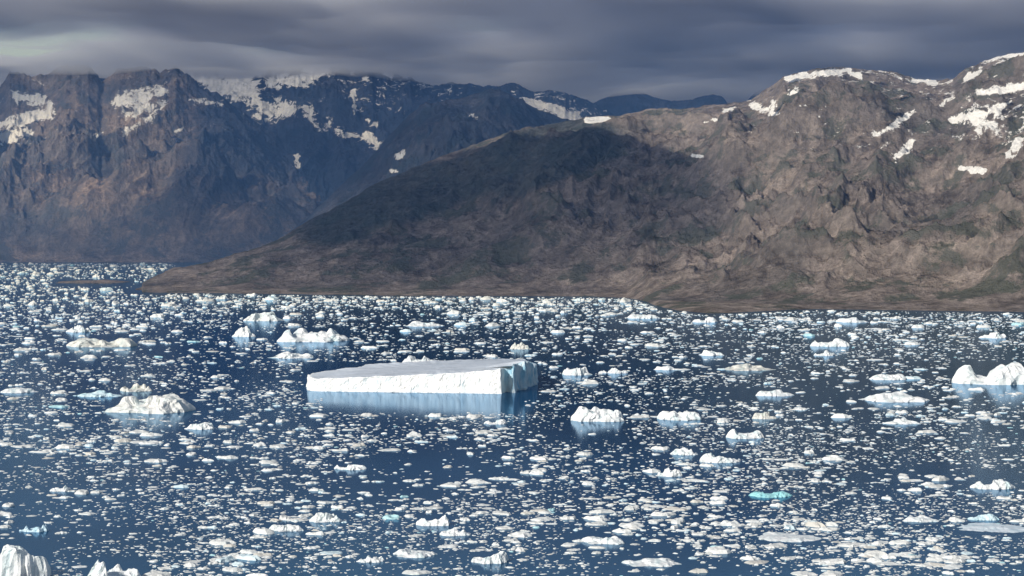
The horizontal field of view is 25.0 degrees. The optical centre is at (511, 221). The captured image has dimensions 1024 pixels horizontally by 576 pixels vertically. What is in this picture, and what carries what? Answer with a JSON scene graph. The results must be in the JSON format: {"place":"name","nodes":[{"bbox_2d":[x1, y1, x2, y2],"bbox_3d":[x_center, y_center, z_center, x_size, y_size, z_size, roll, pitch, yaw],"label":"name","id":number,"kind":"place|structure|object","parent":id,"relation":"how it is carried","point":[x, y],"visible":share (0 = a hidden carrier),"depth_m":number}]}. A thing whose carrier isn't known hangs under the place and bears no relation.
{"place":"outdoors","nodes":[
{"label":"outdoors","id":0,"kind":"place"},
{"bbox_2d":[0,63,320,261],"bbox_3d":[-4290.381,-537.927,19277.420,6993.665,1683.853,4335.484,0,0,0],"label":"slate mountain","id":1,"kind":"structure","parent":0,"point":[148,164],"depth_m":17996.69},
{"bbox_2d":[98,60,615,203],"bbox_3d":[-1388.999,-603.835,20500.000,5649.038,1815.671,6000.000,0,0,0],"label":"snowy mountain","id":2,"kind":"structure","parent":0,"point":[334,126],"depth_m":20780.66},
{"bbox_2d":[293,89,569,229],"bbox_3d":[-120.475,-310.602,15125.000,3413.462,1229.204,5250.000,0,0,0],"label":"dark mountain","id":3,"kind":"structure","parent":0,"point":[423,133],"depth_m":15427.16},
{"bbox_2d":[0,262,1023,575],"bbox_3d":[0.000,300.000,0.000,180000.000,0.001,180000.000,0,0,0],"label":"fjord water","id":4,"kind":"structure","parent":0,"point":[432,458],"depth_m":3245.44},
{"bbox_2d":[0,387,37,392],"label":"iceberg","id":5,"kind":"object","parent":4,"relation":"on","point":[19,390],"visible":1,"depth_m":4063.67},
{"bbox_2d":[0,544,50,575],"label":"iceberg","id":6,"kind":"object","parent":4,"relation":"on","point":[18,561],"visible":1,"depth_m":1940.47},
{"bbox_2d":[19,524,48,531],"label":"iceberg","id":7,"kind":"object","parent":4,"relation":"on","point":[39,529],"visible":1,"depth_m":2237.74},
{"bbox_2d":[50,485,71,491],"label":"iceberg","id":8,"kind":"object","parent":4,"relation":"on","point":[64,489],"visible":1,"depth_m":2572.38},
{"bbox_2d":[66,325,90,331],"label":"iceberg","id":9,"kind":"object","parent":4,"relation":"on","point":[78,328],"visible":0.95,"depth_m":6293.93},
{"bbox_2d":[58,279,128,282],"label":"rock skerry","id":10,"kind":"structure","parent":4,"relation":"in","point":[94,281],"depth_m":11389.85},
{"bbox_2d":[73,390,120,396],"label":"iceberg","id":11,"kind":"object","parent":4,"relation":"on","point":[100,393],"visible":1,"depth_m":3969.78},
{"bbox_2d":[66,337,136,346],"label":"iceberg","id":12,"kind":"object","parent":4,"relation":"on","point":[95,342],"visible":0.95,"depth_m":5561.82},
{"bbox_2d":[88,560,140,575],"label":"iceberg","id":13,"kind":"object","parent":4,"relation":"on","point":[98,569],"visible":1,"depth_m":1923.09},
{"bbox_2d":[120,383,151,391],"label":"iceberg","id":14,"kind":"object","parent":4,"relation":"on","point":[136,387],"visible":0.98,"depth_m":4103.86},
{"bbox_2d":[105,394,195,413],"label":"iceberg","id":15,"kind":"object","parent":4,"relation":"on","point":[166,404],"visible":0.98,"depth_m":3644.73},
{"bbox_2d":[185,422,214,429],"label":"iceberg","id":16,"kind":"object","parent":4,"relation":"on","point":[205,426],"visible":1,"depth_m":3342.02},
{"bbox_2d":[216,295,228,298],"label":"iceberg","id":17,"kind":"object","parent":4,"relation":"on","point":[222,297],"visible":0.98,"depth_m":9002.63},
{"bbox_2d":[232,326,255,336],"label":"iceberg","id":18,"kind":"object","parent":4,"relation":"on","point":[243,332],"visible":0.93,"depth_m":6037.17},
{"bbox_2d":[243,312,282,320],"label":"iceberg","id":19,"kind":"object","parent":4,"relation":"on","point":[267,316],"visible":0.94,"depth_m":6997.42},
{"bbox_2d":[269,524,303,531],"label":"iceberg","id":20,"kind":"object","parent":4,"relation":"on","point":[283,528],"visible":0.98,"depth_m":2242.25},
{"bbox_2d":[270,351,312,358],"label":"iceberg","id":21,"kind":"object","parent":4,"relation":"on","point":[287,354],"visible":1,"depth_m":5094.84},
{"bbox_2d":[277,328,349,341],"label":"iceberg","id":22,"kind":"object","parent":4,"relation":"on","point":[304,335],"visible":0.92,"depth_m":5808.22},
{"bbox_2d":[309,512,341,522],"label":"iceberg","id":23,"kind":"object","parent":4,"relation":"on","point":[321,517],"visible":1,"depth_m":2310.67},
{"bbox_2d":[334,465,366,469],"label":"iceberg","id":24,"kind":"object","parent":4,"relation":"on","point":[355,467],"visible":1,"depth_m":2797.78},
{"bbox_2d":[356,556,384,562],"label":"iceberg","id":25,"kind":"object","parent":4,"relation":"on","point":[368,559],"visible":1,"depth_m":2036.76},
{"bbox_2d":[393,548,436,557],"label":"iceberg","id":26,"kind":"object","parent":4,"relation":"on","point":[407,553],"visible":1,"depth_m":2076.18},
{"bbox_2d":[403,356,431,361],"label":"iceberg","id":27,"kind":"object","parent":4,"relation":"on","point":[413,359],"visible":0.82,"depth_m":4929.12},
{"bbox_2d":[306,358,538,393],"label":"tabular iceberg","id":28,"kind":"object","parent":4,"relation":"on","point":[490,376],"visible":0.99,"depth_m":4082.53},
{"bbox_2d":[407,321,444,326],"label":"iceberg","id":29,"kind":"object","parent":4,"relation":"on","point":[417,324],"visible":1,"depth_m":6667.62},
{"bbox_2d":[416,515,449,525],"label":"iceberg","id":30,"kind":"object","parent":4,"relation":"on","point":[443,521],"visible":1,"depth_m":2281.80},
{"bbox_2d":[439,528,470,535],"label":"iceberg","id":31,"kind":"object","parent":4,"relation":"on","point":[453,532],"visible":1,"depth_m":2211.55},
{"bbox_2d":[471,551,508,563],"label":"iceberg","id":32,"kind":"object","parent":4,"relation":"on","point":[500,557],"visible":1,"depth_m":2030.48},
{"bbox_2d":[484,419,507,424],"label":"iceberg","id":33,"kind":"object","parent":4,"relation":"on","point":[500,421],"visible":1,"depth_m":3430.42},
{"bbox_2d":[0,262,1023,575],"bbox_3d":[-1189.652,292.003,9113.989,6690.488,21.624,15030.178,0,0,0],"label":"ice floes","id":34,"kind":"object","parent":4,"relation":"on","point":[874,556],"visible":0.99,"depth_m":2725.89},
{"bbox_2d":[0,262,1023,575],"bbox_3d":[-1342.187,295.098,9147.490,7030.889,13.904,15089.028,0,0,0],"label":"brash ice","id":35,"kind":"structure","parent":4,"relation":"on","point":[552,320],"depth_m":3085.79},
{"bbox_2d":[510,342,530,348],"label":"iceberg","id":36,"kind":"object","parent":4,"relation":"on","point":[521,345],"visible":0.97,"depth_m":5446.08},
{"bbox_2d":[562,367,591,375],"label":"iceberg","id":37,"kind":"object","parent":4,"relation":"on","point":[577,371],"visible":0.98,"depth_m":4523.36},
{"bbox_2d":[571,406,623,421],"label":"iceberg","id":38,"kind":"object","parent":4,"relation":"on","point":[585,414],"visible":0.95,"depth_m":3477.92},
{"bbox_2d":[581,536,624,544],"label":"iceberg","id":39,"kind":"object","parent":4,"relation":"on","point":[615,540],"visible":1,"depth_m":2155.54},
{"bbox_2d":[608,368,627,373],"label":"iceberg","id":40,"kind":"object","parent":4,"relation":"on","point":[614,370],"visible":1,"depth_m":4576.87},
{"bbox_2d":[627,314,659,318],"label":"iceberg","id":41,"kind":"object","parent":4,"relation":"on","point":[643,316],"visible":1,"depth_m":7188.36},
{"bbox_2d":[621,558,679,566],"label":"iceberg","id":42,"kind":"object","parent":4,"relation":"on","point":[661,562],"visible":1,"depth_m":2023.07},
{"bbox_2d":[654,366,675,369],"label":"iceberg","id":43,"kind":"object","parent":4,"relation":"on","point":[664,368],"visible":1,"depth_m":4683.63},
{"bbox_2d":[656,468,681,476],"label":"iceberg","id":44,"kind":"object","parent":4,"relation":"on","point":[667,472],"visible":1,"depth_m":2725.51},
{"bbox_2d":[657,411,701,420],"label":"iceberg","id":45,"kind":"object","parent":4,"relation":"on","point":[678,416],"visible":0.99,"depth_m":3502.99},
{"bbox_2d":[670,447,697,454],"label":"iceberg","id":46,"kind":"object","parent":4,"relation":"on","point":[683,451],"visible":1,"depth_m":2977.62},
{"bbox_2d":[692,317,716,322],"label":"iceberg","id":47,"kind":"object","parent":4,"relation":"on","point":[709,319],"visible":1,"depth_m":6915.50},
{"bbox_2d":[699,350,723,355],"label":"iceberg","id":48,"kind":"object","parent":4,"relation":"on","point":[708,353],"visible":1,"depth_m":5187.89},
{"bbox_2d":[699,453,740,462],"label":"iceberg","id":49,"kind":"object","parent":4,"relation":"on","point":[709,458],"visible":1,"depth_m":2880.00},
{"bbox_2d":[726,429,763,438],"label":"iceberg","id":50,"kind":"object","parent":4,"relation":"on","point":[733,434],"visible":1,"depth_m":3206.36},
{"bbox_2d":[725,363,775,370],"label":"iceberg","id":51,"kind":"object","parent":4,"relation":"on","point":[745,367],"visible":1,"depth_m":4682.75},
{"bbox_2d":[752,412,775,418],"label":"iceberg","id":52,"kind":"object","parent":4,"relation":"on","point":[765,415],"visible":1,"depth_m":3520.84},
{"bbox_2d":[749,491,792,497],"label":"iceberg","id":53,"kind":"object","parent":4,"relation":"on","point":[771,495],"visible":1,"depth_m":2521.11},
{"bbox_2d":[755,390,792,395],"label":"iceberg","id":54,"kind":"object","parent":4,"relation":"on","point":[772,393],"visible":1,"depth_m":3985.99},
{"bbox_2d":[757,532,821,541],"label":"iceberg","id":55,"kind":"object","parent":4,"relation":"on","point":[778,536],"visible":1,"depth_m":2184.36},
{"bbox_2d":[814,350,834,355],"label":"iceberg","id":56,"kind":"object","parent":4,"relation":"on","point":[826,353],"visible":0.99,"depth_m":5180.94},
{"bbox_2d":[810,338,850,346],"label":"iceberg","id":57,"kind":"object","parent":4,"relation":"on","point":[836,342],"visible":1,"depth_m":5567.07},
{"bbox_2d":[836,317,866,322],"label":"iceberg","id":58,"kind":"object","parent":4,"relation":"on","point":[852,320],"visible":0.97,"depth_m":6905.35},
{"bbox_2d":[869,374,906,379],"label":"iceberg","id":59,"kind":"object","parent":4,"relation":"on","point":[889,377],"visible":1,"depth_m":4396.38},
{"bbox_2d":[859,391,928,402],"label":"iceberg","id":60,"kind":"object","parent":4,"relation":"on","point":[899,397],"visible":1,"depth_m":3861.19},
{"bbox_2d":[883,417,920,423],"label":"iceberg","id":61,"kind":"object","parent":4,"relation":"on","point":[903,420],"visible":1,"depth_m":3436.13},
{"bbox_2d":[903,515,938,521],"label":"iceberg","id":62,"kind":"object","parent":4,"relation":"on","point":[919,518],"visible":1,"depth_m":2316.02},
{"bbox_2d":[967,514,998,520],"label":"iceberg","id":63,"kind":"object","parent":4,"relation":"on","point":[989,517],"visible":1,"depth_m":2324.24},
{"bbox_2d":[952,362,1023,384],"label":"iceberg","id":64,"kind":"object","parent":4,"relation":"on","point":[1012,373],"visible":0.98,"depth_m":4280.78},
{"bbox_2d":[958,523,1023,532],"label":"iceberg","id":65,"kind":"object","parent":4,"relation":"on","point":[990,527],"visible":1,"depth_m":2256.08},
{"bbox_2d":[970,479,1014,489],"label":"iceberg","id":66,"kind":"object","parent":4,"relation":"on","point":[999,484],"visible":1,"depth_m":2594.81},
{"bbox_2d":[979,332,1006,337],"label":"iceberg","id":67,"kind":"object","parent":4,"relation":"on","point":[994,335],"visible":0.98,"depth_m":5967.64},
{"bbox_2d":[0,0,1023,102],"label":"sky","id":68,"kind":"structure","parent":0,"point":[591,50]},
{"bbox_2d":[135,52,1023,312],"bbox_3d":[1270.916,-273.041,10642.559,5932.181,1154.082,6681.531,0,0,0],"label":"brown mountain","id":69,"kind":"structure","parent":0,"point":[839,188],"depth_m":10023.57},
{"bbox_2d":[595,87,764,115],"bbox_3d":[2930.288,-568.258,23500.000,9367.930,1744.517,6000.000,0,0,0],"label":"distant mountain","id":70,"kind":"structure","parent":0,"point":[626,101],"depth_m":24310.18}
]}

